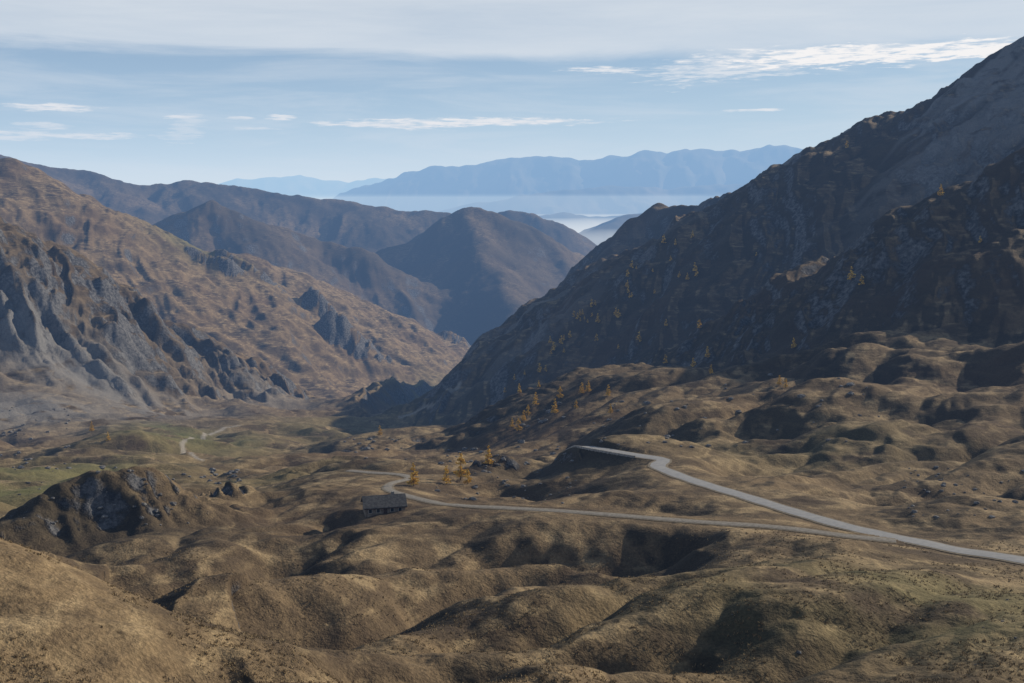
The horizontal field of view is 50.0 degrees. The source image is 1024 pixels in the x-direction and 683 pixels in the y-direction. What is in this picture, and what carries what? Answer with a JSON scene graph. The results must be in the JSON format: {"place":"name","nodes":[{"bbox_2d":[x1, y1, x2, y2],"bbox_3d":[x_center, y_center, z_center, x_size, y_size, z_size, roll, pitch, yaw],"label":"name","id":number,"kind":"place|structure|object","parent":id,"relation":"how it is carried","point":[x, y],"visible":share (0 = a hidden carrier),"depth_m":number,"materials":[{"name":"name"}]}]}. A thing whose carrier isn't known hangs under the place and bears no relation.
{"place":"outdoors","nodes":[
{"label":"outdoors","id":0,"kind":"place"},
{"bbox_2d":[218,145,802,244],"bbox_3d":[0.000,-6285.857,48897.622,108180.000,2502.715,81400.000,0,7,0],"label":"distant mountains","id":1,"kind":"structure","parent":0,"point":[597,201],"depth_m":23594.91,"materials":[{"name":"blue stone"}]},
{"bbox_2d":[0,36,1023,682],"bbox_3d":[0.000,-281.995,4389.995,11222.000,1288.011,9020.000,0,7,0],"label":"terrain","id":2,"kind":"structure","parent":0,"point":[280,352],"depth_m":594.65,"materials":[{"name":"brown soil"}]},
{"bbox_2d":[361,491,406,517],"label":"stone mountain hut","id":3,"kind":"object","parent":2,"relation":"on","point":[373,505],"visible":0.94,"depth_m":306.15,"materials":[{"name":"stone"}]},
{"bbox_2d":[406,462,418,485],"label":"larch tree","id":4,"kind":"object","parent":2,"relation":"on","point":[413,480],"visible":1,"depth_m":357.56,"materials":[{"name":"orange plant"}]},
{"bbox_2d":[441,465,450,483],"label":"larch tree","id":5,"kind":"object","parent":2,"relation":"on","point":[445,479],"visible":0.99,"depth_m":372.76,"materials":[{"name":"orange plant"}]},
{"bbox_2d":[453,452,466,479],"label":"larch tree","id":6,"kind":"object","parent":2,"relation":"on","point":[460,473],"visible":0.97,"depth_m":382.45,"materials":[{"name":"orange plant"}]},
{"bbox_2d":[463,468,472,483],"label":"larch tree","id":7,"kind":"object","parent":2,"relation":"on","point":[469,479],"visible":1,"depth_m":377.88,"materials":[{"name":"orange plant"}]},
{"bbox_2d":[484,445,493,463],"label":"larch tree","id":8,"kind":"object","parent":2,"relation":"on","point":[489,461],"visible":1,"depth_m":410.99,"materials":[{"name":"orange plant"}]},
{"bbox_2d":[0,529,1023,682],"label":"grass tussocks","id":9,"kind":"object","parent":2,"relation":"on","point":[1002,659],"depth_m":155.31,"materials":[{"name":"brown plant"}]},
{"bbox_2d":[0,373,1023,664],"bbox_3d":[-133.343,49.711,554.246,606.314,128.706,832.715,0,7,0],"label":"scattered boulders","id":10,"kind":"object","parent":2,"relation":"on","point":[212,471],"visible":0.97,"depth_m":468.92,"materials":[{"name":"grey stone"}]},
{"bbox_2d":[514,418,520,431],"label":"larch tree","id":11,"kind":"object","parent":2,"relation":"on","point":[518,425],"visible":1,"depth_m":621.89,"materials":[{"name":"orange plant"}]},
{"bbox_2d":[532,392,539,403],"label":"larch tree","id":12,"kind":"object","parent":2,"relation":"on","point":[535,400],"visible":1,"depth_m":654.82,"materials":[{"name":"orange plant"}]},
{"bbox_2d":[550,398,558,413],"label":"larch tree","id":13,"kind":"object","parent":2,"relation":"on","point":[555,410],"visible":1,"depth_m":622.97,"materials":[{"name":"orange plant"}]},
{"bbox_2d":[556,386,563,397],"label":"larch tree","id":14,"kind":"object","parent":2,"relation":"on","point":[560,394],"visible":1,"depth_m":654.46,"materials":[{"name":"orange plant"}]},
{"bbox_2d":[566,445,634,457],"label":"stone retaining wall","id":15,"kind":"structure","parent":2,"relation":"on","point":[608,452],"depth_m":384.70,"materials":[{"name":"grey stone"}]},
{"bbox_2d":[604,384,610,395],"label":"larch tree","id":16,"kind":"object","parent":2,"relation":"on","point":[608,392],"visible":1,"depth_m":630.77,"materials":[{"name":"orange plant"}]},
{"bbox_2d":[503,141,981,393],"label":"distant larch trees","id":17,"kind":"object","parent":2,"relation":"on","point":[699,324],"visible":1,"depth_m":1101.87,"materials":[{"name":"orange plant"}]},
{"bbox_2d":[0,0,1023,184],"label":"sky","id":18,"kind":"structure","parent":0,"point":[138,92],"materials":[{"name":"blue"}]},
{"bbox_2d":[345,470,895,542],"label":"access road","id":19,"kind":"structure","parent":0,"point":[388,487],"depth_m":277.20,"materials":[{"name":"grey asphalt"}]},
{"bbox_2d":[583,446,1023,564],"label":"mountain road","id":20,"kind":"structure","parent":0,"point":[660,464],"depth_m":282.90,"materials":[{"name":"grey asphalt"}]}
]}

